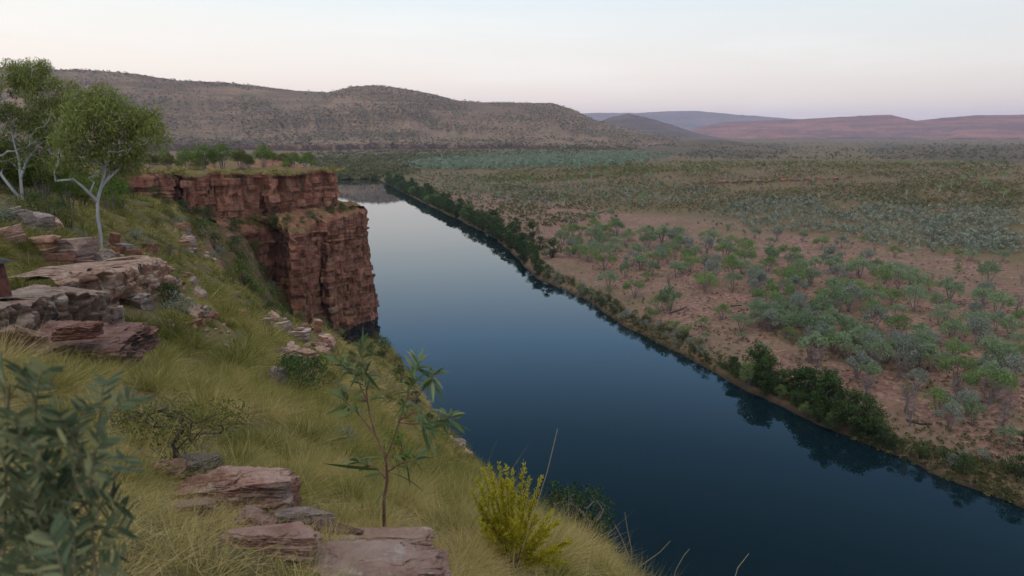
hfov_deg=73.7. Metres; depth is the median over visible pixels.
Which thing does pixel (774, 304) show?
plain tree
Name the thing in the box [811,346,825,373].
bare tree
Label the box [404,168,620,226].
plain scrub
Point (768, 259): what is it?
plain tree
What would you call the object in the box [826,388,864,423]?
riverbank tree
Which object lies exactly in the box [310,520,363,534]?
boulder
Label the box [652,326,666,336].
bank shrub
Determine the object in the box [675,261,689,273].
plain tree
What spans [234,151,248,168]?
clifftop tree
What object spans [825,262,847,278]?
plain tree
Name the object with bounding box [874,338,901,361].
plain tree
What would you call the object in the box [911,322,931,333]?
plain tree
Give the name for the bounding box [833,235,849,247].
plain tree
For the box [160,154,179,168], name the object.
clifftop tree
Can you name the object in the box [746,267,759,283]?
plain tree
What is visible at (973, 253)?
plain tree
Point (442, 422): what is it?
eucalypt sapling
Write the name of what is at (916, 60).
sky
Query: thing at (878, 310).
shrub
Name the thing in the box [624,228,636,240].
plain tree
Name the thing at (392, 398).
cliff shrub
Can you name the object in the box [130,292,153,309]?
boulder
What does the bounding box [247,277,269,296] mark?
cliff shrub
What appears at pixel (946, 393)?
plain tree
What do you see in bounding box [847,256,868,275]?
plain tree
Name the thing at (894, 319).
plain tree
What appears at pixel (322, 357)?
slope shrub
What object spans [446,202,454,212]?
riverbank tree
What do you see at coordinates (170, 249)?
slope shrub
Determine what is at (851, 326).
plain tree
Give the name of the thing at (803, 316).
plain tree
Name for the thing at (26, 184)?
clifftop tree
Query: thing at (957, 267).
plain tree
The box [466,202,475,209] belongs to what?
riverbank tree
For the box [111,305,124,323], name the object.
boulder
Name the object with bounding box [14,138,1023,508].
terrain
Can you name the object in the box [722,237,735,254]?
plain tree
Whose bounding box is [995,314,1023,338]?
plain tree
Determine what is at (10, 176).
clifftop tree
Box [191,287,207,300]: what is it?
stone
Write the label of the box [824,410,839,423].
riverbank tree
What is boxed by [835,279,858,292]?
plain tree
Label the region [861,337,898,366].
plain tree
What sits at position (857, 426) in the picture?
riverbank tree
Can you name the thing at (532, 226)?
riverbank tree
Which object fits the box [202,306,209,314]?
stone
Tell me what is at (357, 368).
cliff shrub
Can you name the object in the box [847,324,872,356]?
plain tree
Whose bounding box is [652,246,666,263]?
plain tree
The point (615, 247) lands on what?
plain tree
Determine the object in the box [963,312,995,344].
plain tree
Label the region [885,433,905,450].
riverbank tree
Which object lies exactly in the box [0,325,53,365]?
boulder
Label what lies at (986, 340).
plain tree
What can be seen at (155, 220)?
slope shrub
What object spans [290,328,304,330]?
stone
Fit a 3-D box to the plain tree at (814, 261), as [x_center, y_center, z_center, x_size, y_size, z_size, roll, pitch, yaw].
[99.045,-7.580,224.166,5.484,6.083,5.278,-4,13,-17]
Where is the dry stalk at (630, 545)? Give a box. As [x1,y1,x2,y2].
[625,516,631,575]
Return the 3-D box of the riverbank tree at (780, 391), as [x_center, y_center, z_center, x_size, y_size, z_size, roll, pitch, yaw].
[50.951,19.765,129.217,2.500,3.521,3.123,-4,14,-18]
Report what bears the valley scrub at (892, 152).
on the terrain at (1008, 276)
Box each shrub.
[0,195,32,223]
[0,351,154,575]
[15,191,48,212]
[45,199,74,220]
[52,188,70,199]
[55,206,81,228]
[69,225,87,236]
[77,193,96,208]
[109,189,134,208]
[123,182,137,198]
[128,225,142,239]
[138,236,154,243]
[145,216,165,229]
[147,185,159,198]
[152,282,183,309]
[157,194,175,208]
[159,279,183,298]
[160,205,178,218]
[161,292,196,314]
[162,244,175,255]
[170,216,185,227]
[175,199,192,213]
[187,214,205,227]
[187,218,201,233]
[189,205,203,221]
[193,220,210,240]
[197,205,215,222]
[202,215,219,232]
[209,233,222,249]
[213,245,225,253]
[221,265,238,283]
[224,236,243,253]
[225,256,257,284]
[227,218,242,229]
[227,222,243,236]
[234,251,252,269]
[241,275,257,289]
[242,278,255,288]
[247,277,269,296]
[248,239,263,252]
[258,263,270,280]
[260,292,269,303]
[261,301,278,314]
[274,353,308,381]
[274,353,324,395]
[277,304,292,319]
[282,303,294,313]
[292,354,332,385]
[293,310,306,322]
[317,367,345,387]
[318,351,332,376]
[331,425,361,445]
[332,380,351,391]
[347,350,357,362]
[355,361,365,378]
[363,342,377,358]
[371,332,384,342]
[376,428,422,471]
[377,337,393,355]
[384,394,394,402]
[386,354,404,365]
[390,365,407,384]
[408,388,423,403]
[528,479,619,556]
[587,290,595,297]
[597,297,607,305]
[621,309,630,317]
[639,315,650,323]
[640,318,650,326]
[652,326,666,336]
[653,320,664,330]
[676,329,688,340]
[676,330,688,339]
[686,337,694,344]
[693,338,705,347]
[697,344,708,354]
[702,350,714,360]
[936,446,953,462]
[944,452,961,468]
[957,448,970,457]
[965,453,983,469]
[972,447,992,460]
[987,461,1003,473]
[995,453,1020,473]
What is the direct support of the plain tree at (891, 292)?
on the terrain at (1008, 276)
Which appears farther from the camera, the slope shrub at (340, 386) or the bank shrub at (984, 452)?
the bank shrub at (984, 452)
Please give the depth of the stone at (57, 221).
34.89 m
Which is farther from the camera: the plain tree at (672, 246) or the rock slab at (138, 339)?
the plain tree at (672, 246)
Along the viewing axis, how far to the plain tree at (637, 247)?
244.74 m
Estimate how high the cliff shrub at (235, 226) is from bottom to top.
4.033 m
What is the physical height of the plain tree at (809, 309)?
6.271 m
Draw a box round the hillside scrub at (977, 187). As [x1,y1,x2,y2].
[439,158,1023,213]
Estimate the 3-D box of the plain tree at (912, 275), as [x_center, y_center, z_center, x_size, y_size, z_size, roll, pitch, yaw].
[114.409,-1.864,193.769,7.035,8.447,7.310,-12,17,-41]
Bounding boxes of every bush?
[92,387,254,467]
[469,460,573,572]
[896,382,917,394]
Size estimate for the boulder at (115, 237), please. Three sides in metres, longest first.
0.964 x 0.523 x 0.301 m
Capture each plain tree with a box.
[554,230,569,244]
[560,224,576,238]
[563,246,574,256]
[566,238,582,253]
[567,235,583,245]
[568,222,580,235]
[571,244,585,257]
[575,225,587,234]
[578,247,598,261]
[584,227,602,238]
[585,217,601,226]
[585,240,604,256]
[588,211,599,216]
[591,223,609,231]
[594,231,608,251]
[594,251,616,268]
[596,270,617,289]
[600,225,613,234]
[601,243,622,258]
[604,232,615,239]
[607,207,614,217]
[607,218,618,231]
[608,236,623,251]
[611,218,624,235]
[618,231,632,245]
[618,261,631,277]
[622,279,646,297]
[623,250,638,266]
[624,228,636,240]
[626,241,649,262]
[631,254,648,269]
[635,226,650,241]
[638,230,658,249]
[638,271,652,280]
[640,252,661,261]
[646,261,659,274]
[646,295,671,311]
[646,306,658,321]
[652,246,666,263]
[654,224,670,243]
[654,244,665,259]
[659,285,682,310]
[660,248,675,262]
[662,242,671,248]
[665,229,685,246]
[668,321,679,329]
[669,234,684,249]
[669,240,681,257]
[669,261,684,277]
[671,225,688,240]
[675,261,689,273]
[677,235,693,249]
[678,324,691,334]
[680,247,696,255]
[680,252,702,271]
[690,246,702,259]
[692,270,713,286]
[694,274,718,291]
[695,317,711,328]
[698,227,721,247]
[699,236,713,251]
[702,257,721,277]
[702,332,710,340]
[709,253,723,263]
[711,303,731,319]
[714,242,733,256]
[720,234,742,249]
[721,253,737,261]
[721,254,743,273]
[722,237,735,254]
[723,271,744,289]
[729,312,754,331]
[732,246,756,265]
[733,258,753,274]
[734,332,746,338]
[739,238,758,256]
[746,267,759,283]
[747,269,773,287]
[747,299,772,322]
[747,309,769,326]
[749,227,761,238]
[749,265,769,272]
[749,296,765,315]
[751,287,783,304]
[752,343,771,349]
[754,308,780,331]
[757,256,779,271]
[763,307,789,328]
[764,244,780,265]
[765,278,796,303]
[766,300,778,309]
[768,295,794,310]
[771,225,782,239]
[772,266,786,281]
[775,301,801,325]
[776,244,801,253]
[777,326,803,340]
[778,314,801,335]
[781,274,808,292]
[783,252,806,263]
[783,265,806,284]
[786,263,806,275]
[789,292,808,309]
[789,309,818,339]
[790,290,809,307]
[792,257,809,271]
[795,330,829,363]
[796,304,813,327]
[799,230,808,241]
[800,267,822,285]
[805,314,829,334]
[805,320,830,347]
[806,256,822,269]
[806,310,823,318]
[809,295,835,313]
[809,316,838,342]
[812,236,830,249]
[812,287,830,299]
[817,285,852,313]
[819,307,845,322]
[820,243,844,270]
[823,255,843,273]
[823,276,846,287]
[823,326,845,349]
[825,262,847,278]
[826,332,855,355]
[828,297,849,312]
[830,331,866,358]
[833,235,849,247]
[833,277,862,286]
[835,264,855,278]
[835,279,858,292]
[836,314,858,331]
[837,317,855,330]
[840,281,865,310]
[844,321,872,343]
[845,349,872,378]
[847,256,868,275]
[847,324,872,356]
[848,257,875,278]
[854,329,892,358]
[857,280,885,301]
[858,299,887,317]
[858,360,882,386]
[859,247,873,260]
[859,288,889,306]
[859,329,887,357]
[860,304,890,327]
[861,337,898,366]
[863,326,885,334]
[868,258,884,268]
[869,265,893,287]
[874,261,897,283]
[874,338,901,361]
[880,289,909,305]
[883,288,900,299]
[884,315,914,334]
[886,245,904,257]
[886,303,908,318]
[887,329,905,357]
[888,268,908,288]
[893,261,909,272]
[895,330,926,371]
[902,264,917,284]
[902,267,929,294]
[902,283,931,311]
[902,367,929,389]
[905,247,917,255]
[905,337,933,365]
[906,329,936,360]
[911,276,937,288]
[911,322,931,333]
[916,343,951,371]
[917,329,944,346]
[917,386,958,413]
[927,310,951,324]
[928,292,951,311]
[931,302,960,319]
[931,387,954,405]
[933,399,963,428]
[935,276,965,301]
[938,247,948,254]
[938,319,971,338]
[938,353,979,384]
[940,318,969,336]
[942,339,969,355]
[944,337,971,363]
[953,265,962,273]
[956,388,987,415]
[958,309,999,333]
[961,367,1020,405]
[962,398,986,425]
[963,250,979,260]
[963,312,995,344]
[964,300,984,313]
[967,333,1018,360]
[970,286,995,310]
[971,279,996,306]
[976,260,1003,284]
[976,353,1002,386]
[976,360,1012,395]
[981,344,1023,369]
[982,340,1015,361]
[986,289,1017,316]
[990,308,1006,330]
[992,426,1023,445]
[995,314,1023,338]
[996,250,1011,260]
[998,352,1023,376]
[1006,332,1023,353]
[1009,308,1023,320]
[1011,343,1023,368]
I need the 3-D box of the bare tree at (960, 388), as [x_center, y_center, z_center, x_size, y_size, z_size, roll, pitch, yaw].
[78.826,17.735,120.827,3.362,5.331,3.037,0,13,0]
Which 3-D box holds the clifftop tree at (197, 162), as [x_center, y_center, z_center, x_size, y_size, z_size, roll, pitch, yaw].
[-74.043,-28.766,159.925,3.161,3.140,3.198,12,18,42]
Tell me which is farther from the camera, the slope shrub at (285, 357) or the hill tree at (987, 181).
the hill tree at (987, 181)
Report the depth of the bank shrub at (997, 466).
99.14 m
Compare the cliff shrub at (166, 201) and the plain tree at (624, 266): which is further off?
the plain tree at (624, 266)
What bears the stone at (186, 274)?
on the hillside
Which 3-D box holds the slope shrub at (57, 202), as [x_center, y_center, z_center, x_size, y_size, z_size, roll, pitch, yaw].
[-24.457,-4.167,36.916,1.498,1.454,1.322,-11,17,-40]
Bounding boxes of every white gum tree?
[0,56,84,199]
[39,81,174,249]
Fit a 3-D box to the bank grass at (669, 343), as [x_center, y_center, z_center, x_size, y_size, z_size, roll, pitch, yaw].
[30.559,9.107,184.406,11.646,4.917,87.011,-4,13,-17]
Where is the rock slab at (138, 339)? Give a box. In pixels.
[36,320,160,369]
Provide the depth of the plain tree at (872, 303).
172.58 m
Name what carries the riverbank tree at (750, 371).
on the terrain at (1008, 276)
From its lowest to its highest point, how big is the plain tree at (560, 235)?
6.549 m
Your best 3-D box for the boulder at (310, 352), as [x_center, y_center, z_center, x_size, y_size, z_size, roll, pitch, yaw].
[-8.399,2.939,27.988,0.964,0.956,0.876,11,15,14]
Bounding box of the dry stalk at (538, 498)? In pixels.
[521,429,557,551]
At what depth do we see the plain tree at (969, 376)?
119.25 m
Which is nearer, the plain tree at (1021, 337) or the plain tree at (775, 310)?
the plain tree at (1021, 337)
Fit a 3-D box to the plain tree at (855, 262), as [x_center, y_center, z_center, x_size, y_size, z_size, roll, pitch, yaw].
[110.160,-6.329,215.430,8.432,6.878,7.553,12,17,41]
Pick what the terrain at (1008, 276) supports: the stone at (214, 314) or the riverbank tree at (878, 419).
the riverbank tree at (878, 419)
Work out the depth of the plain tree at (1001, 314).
158.44 m
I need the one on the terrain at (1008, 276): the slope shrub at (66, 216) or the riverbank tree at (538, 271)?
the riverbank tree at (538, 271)
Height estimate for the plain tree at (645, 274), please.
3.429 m
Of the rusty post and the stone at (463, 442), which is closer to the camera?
the rusty post
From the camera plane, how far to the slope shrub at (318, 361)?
19.52 m
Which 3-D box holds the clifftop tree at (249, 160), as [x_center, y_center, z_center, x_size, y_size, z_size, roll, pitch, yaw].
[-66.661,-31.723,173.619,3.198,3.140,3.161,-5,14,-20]
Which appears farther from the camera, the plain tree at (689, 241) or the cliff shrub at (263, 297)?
the plain tree at (689, 241)
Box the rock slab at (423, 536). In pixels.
[320,527,434,546]
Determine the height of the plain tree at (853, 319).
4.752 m
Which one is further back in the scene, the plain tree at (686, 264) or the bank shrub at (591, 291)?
the plain tree at (686, 264)
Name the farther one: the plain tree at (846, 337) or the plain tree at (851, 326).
the plain tree at (851, 326)
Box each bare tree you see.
[663,271,672,285]
[699,252,707,267]
[753,277,766,297]
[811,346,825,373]
[859,374,878,395]
[865,346,882,374]
[893,354,910,380]
[899,381,921,412]
[902,393,920,426]
[949,373,968,400]
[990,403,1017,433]
[997,382,1018,417]
[1013,292,1023,310]
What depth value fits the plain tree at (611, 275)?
211.40 m
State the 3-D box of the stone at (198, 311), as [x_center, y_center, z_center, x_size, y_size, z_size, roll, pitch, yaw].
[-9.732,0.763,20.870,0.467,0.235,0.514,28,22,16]
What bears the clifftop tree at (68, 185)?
on the hillside
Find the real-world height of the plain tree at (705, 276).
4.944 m
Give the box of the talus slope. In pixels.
[186,212,347,345]
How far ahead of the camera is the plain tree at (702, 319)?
166.80 m
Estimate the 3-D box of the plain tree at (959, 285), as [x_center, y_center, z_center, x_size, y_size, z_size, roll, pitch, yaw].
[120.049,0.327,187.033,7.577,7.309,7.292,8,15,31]
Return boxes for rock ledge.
[0,285,117,329]
[9,255,167,305]
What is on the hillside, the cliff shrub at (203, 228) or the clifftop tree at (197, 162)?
the cliff shrub at (203, 228)
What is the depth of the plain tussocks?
138.17 m
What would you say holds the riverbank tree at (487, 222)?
on the terrain at (1008, 276)
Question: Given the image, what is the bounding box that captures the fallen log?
[906,418,931,424]
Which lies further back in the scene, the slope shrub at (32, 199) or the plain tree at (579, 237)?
the plain tree at (579, 237)
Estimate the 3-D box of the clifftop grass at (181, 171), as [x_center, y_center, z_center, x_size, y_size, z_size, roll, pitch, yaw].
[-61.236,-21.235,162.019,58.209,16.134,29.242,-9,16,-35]
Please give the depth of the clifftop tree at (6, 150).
44.40 m
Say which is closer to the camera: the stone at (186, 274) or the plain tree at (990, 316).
the stone at (186, 274)
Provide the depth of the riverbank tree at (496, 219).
337.97 m
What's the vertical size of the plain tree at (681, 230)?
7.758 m
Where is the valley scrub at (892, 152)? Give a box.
[643,137,1023,159]
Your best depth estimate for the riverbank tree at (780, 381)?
130.09 m
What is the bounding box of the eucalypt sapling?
[322,329,469,526]
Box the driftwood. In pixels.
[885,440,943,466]
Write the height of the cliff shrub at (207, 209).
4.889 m
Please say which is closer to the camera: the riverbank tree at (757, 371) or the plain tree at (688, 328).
the riverbank tree at (757, 371)
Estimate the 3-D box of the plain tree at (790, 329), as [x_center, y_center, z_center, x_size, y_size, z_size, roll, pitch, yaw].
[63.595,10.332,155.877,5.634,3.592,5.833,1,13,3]
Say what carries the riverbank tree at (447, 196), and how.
on the terrain at (1008, 276)
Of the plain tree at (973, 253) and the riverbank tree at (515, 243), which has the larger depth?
the riverbank tree at (515, 243)
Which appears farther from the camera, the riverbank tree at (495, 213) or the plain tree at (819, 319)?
the riverbank tree at (495, 213)
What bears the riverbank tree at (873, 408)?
on the terrain at (1008, 276)
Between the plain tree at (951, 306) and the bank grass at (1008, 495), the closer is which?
the bank grass at (1008, 495)
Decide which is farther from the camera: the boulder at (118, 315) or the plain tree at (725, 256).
the plain tree at (725, 256)
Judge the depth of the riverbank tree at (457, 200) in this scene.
431.59 m
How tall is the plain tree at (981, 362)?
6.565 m
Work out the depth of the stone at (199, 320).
18.24 m
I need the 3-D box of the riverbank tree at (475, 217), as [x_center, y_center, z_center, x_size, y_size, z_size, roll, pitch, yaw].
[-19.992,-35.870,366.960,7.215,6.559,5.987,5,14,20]
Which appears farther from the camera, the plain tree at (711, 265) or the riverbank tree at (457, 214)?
the riverbank tree at (457, 214)
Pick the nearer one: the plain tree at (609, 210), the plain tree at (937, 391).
the plain tree at (937, 391)
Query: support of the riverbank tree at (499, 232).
on the terrain at (1008, 276)
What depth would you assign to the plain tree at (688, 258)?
228.58 m
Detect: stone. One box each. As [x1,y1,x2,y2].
[55,217,63,230]
[103,242,111,248]
[112,246,123,253]
[164,275,174,280]
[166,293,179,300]
[167,266,174,271]
[174,222,190,230]
[178,240,191,247]
[180,271,193,277]
[183,229,191,235]
[186,236,196,246]
[187,307,203,317]
[187,318,206,327]
[188,276,198,286]
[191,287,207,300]
[192,304,203,309]
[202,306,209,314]
[211,311,218,318]
[268,310,279,322]
[273,347,288,354]
[286,344,300,352]
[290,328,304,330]
[310,342,324,348]
[314,345,330,357]
[456,438,465,445]
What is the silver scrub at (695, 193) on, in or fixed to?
on the terrain at (1008, 276)
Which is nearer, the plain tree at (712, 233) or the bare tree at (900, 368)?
the bare tree at (900, 368)
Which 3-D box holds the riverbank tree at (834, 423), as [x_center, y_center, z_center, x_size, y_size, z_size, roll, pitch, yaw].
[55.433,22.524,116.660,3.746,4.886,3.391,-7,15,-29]
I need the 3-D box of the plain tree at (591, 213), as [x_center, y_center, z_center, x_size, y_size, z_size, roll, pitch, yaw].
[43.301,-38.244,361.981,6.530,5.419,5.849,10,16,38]
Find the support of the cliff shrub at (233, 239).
on the talus slope
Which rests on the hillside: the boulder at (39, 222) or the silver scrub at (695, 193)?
the boulder at (39, 222)
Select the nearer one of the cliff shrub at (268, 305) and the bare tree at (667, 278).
the cliff shrub at (268, 305)
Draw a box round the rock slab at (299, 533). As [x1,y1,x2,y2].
[218,521,322,560]
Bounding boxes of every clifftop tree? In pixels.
[0,136,23,159]
[0,136,40,189]
[0,149,71,200]
[0,159,23,189]
[0,165,18,191]
[0,171,35,190]
[10,170,44,195]
[21,152,68,200]
[32,169,97,209]
[41,168,89,201]
[62,162,94,197]
[64,186,92,206]
[85,171,129,209]
[93,177,127,202]
[142,152,163,168]
[151,147,169,157]
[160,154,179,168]
[175,146,196,167]
[175,158,187,167]
[188,159,202,170]
[189,142,215,168]
[201,158,209,168]
[207,141,237,168]
[209,159,218,167]
[227,148,244,167]
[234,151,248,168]
[239,154,253,169]
[243,157,255,169]
[249,143,276,167]
[275,153,289,160]
[279,160,291,170]
[281,151,299,167]
[298,155,311,168]
[303,151,315,158]
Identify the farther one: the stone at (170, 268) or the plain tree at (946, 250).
the plain tree at (946, 250)
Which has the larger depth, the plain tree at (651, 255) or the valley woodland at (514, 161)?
the valley woodland at (514, 161)
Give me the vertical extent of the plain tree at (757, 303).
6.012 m
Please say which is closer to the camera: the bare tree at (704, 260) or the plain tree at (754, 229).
the bare tree at (704, 260)
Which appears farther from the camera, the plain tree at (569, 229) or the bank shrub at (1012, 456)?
the plain tree at (569, 229)
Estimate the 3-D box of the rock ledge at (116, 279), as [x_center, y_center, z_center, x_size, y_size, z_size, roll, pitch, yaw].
[-12.925,-0.227,22.934,2.669,3.375,15.241,-4,14,-19]
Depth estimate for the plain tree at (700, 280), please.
200.73 m
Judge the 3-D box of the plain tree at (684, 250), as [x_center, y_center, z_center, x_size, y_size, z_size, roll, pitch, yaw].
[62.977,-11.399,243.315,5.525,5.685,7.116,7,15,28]
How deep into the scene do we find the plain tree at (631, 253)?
240.80 m
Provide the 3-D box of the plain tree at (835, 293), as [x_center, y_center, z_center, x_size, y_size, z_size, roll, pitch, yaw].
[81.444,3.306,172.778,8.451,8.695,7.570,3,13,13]
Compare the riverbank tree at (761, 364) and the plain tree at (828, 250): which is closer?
the riverbank tree at (761, 364)
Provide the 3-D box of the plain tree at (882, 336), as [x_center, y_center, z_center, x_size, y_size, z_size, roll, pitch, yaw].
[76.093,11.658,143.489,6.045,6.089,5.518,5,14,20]
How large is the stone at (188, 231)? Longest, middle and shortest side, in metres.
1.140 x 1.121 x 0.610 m
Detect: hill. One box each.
[0,67,698,152]
[601,114,728,140]
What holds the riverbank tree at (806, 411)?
on the terrain at (1008, 276)
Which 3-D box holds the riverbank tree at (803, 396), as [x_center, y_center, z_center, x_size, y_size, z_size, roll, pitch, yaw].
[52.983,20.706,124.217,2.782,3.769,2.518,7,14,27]
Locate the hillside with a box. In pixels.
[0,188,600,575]
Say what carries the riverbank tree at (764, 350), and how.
on the terrain at (1008, 276)
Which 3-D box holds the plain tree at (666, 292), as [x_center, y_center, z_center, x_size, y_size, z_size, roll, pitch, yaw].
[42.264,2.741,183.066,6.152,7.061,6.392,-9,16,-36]
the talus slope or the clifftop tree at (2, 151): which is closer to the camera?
the clifftop tree at (2, 151)
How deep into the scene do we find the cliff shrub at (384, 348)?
93.49 m
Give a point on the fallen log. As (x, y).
(916, 422)
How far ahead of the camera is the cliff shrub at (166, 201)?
76.09 m
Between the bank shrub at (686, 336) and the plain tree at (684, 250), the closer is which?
the bank shrub at (686, 336)
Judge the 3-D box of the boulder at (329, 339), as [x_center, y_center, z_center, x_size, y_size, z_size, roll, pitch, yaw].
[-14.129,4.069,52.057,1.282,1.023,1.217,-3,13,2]
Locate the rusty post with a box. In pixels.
[0,258,12,300]
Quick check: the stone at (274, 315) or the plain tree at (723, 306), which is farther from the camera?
the plain tree at (723, 306)
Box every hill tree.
[637,195,647,206]
[979,179,991,189]
[999,171,1009,178]
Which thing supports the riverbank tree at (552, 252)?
on the terrain at (1008, 276)
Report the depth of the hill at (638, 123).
4155.11 m
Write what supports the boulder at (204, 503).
on the hillside
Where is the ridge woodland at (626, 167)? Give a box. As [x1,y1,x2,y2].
[447,158,1023,182]
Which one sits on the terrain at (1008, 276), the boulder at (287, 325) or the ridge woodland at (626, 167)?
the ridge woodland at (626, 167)
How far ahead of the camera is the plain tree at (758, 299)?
176.30 m
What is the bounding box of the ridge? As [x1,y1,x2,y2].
[639,140,1023,163]
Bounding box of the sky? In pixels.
[0,0,1023,120]
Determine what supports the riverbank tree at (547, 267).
on the terrain at (1008, 276)
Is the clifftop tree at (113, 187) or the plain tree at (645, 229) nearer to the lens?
the clifftop tree at (113, 187)
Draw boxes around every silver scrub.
[511,179,724,203]
[695,193,1023,252]
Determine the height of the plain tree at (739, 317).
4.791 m
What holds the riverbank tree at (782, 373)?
on the terrain at (1008, 276)
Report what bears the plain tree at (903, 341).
on the terrain at (1008, 276)
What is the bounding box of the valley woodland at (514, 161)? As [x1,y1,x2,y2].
[388,149,674,169]
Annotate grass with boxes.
[127,166,360,233]
[559,284,726,371]
[849,428,1023,504]
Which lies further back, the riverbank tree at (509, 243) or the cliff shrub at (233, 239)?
the riverbank tree at (509, 243)
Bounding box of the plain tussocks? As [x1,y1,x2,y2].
[494,206,1023,469]
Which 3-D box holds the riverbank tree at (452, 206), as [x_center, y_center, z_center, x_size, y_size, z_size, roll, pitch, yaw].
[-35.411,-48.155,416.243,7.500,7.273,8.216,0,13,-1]
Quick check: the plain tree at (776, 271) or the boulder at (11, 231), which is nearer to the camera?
the boulder at (11, 231)
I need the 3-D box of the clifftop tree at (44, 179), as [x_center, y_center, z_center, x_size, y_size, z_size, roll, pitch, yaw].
[-31.456,-7.305,45.185,3.541,3.477,3.500,-6,14,-24]
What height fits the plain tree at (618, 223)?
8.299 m
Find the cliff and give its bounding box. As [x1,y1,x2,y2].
[1,159,379,329]
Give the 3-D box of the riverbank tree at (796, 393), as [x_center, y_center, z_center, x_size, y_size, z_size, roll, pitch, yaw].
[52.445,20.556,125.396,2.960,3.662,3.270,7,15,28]
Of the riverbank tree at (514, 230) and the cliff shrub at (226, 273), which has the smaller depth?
the cliff shrub at (226, 273)
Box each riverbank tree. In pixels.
[423,183,429,192]
[434,200,441,208]
[444,193,452,199]
[444,199,454,208]
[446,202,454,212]
[449,203,456,213]
[453,197,465,208]
[455,208,459,217]
[456,200,466,208]
[461,210,474,223]
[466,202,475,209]
[468,215,478,226]
[469,210,481,223]
[477,217,486,230]
[483,217,499,228]
[488,209,499,216]
[489,215,504,228]
[493,226,506,241]
[503,231,516,244]
[506,222,516,234]
[506,226,523,240]
[506,239,514,247]
[508,217,521,229]
[512,233,529,241]
[513,239,523,249]
[515,232,528,247]
[516,248,526,259]
[518,240,529,250]
[521,252,527,263]
[523,219,541,240]
[525,240,537,257]
[530,236,548,249]
[531,250,540,265]
[534,265,543,275]
[536,258,545,269]
[541,237,563,257]
[541,264,553,277]
[722,355,741,370]
[726,361,743,376]
[732,364,747,377]
[739,361,756,385]
[741,340,774,373]
[751,367,762,385]
[751,376,772,388]
[752,357,774,373]
[754,354,781,384]
[754,371,778,395]
[768,378,793,393]
[771,368,794,388]
[774,384,786,399]
[787,366,817,390]
[787,367,805,389]
[789,365,829,403]
[789,390,803,406]
[796,391,810,409]
[799,401,814,415]
[805,393,831,418]
[809,372,848,414]
[810,402,829,422]
[815,368,846,400]
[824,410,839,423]
[825,406,847,431]
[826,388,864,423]
[840,392,881,431]
[848,417,877,438]
[858,403,889,432]
[858,415,893,439]
[871,427,892,448]
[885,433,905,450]
[911,440,930,458]
[952,453,976,475]
[1003,453,1023,477]
[1017,431,1023,444]
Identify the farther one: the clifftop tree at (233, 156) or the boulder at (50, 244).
the clifftop tree at (233, 156)
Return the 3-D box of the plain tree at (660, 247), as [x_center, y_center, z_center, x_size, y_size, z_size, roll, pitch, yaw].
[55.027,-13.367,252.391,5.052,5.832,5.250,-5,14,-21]
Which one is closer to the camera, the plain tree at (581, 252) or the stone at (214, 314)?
the stone at (214, 314)
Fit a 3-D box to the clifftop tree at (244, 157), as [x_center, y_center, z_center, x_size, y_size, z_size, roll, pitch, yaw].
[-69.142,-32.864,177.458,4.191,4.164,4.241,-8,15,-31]
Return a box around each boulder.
[0,224,26,242]
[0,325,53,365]
[2,209,36,228]
[28,235,61,255]
[33,212,56,231]
[34,221,43,230]
[44,254,75,265]
[50,321,104,341]
[56,237,99,261]
[77,260,94,261]
[94,252,114,261]
[109,232,120,245]
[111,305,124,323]
[115,243,136,254]
[119,287,144,303]
[124,249,142,256]
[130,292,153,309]
[141,243,157,256]
[152,458,187,480]
[169,465,294,512]
[171,497,215,517]
[180,452,225,476]
[236,505,280,526]
[258,317,272,327]
[268,366,287,388]
[268,474,301,515]
[273,320,291,331]
[274,506,335,524]
[283,352,303,370]
[288,327,310,339]
[293,348,319,370]
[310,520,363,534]
[312,318,322,333]
[318,334,335,348]
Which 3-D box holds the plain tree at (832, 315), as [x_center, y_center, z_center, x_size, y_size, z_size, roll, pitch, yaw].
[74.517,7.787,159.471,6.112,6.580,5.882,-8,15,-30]
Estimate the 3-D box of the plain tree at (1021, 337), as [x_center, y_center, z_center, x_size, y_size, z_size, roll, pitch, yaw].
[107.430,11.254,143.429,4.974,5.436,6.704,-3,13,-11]
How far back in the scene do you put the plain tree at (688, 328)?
163.23 m
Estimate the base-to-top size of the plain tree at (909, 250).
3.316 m
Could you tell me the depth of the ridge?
1516.60 m
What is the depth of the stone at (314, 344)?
43.16 m
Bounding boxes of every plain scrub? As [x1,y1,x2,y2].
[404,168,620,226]
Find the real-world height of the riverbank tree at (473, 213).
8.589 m
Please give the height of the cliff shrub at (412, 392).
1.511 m
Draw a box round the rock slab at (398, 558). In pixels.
[301,540,451,575]
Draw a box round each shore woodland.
[276,142,642,161]
[302,154,420,179]
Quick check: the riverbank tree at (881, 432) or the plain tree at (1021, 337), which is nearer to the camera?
the riverbank tree at (881, 432)
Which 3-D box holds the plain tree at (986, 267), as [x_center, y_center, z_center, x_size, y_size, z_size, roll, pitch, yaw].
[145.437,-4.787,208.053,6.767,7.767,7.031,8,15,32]
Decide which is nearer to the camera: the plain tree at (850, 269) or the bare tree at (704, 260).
the plain tree at (850, 269)
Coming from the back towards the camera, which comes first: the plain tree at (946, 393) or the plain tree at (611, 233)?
the plain tree at (611, 233)
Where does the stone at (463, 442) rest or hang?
on the hillside
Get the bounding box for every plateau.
[581,111,793,130]
[691,115,1023,139]
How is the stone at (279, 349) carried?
on the hillside
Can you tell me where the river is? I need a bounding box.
[337,179,1023,575]

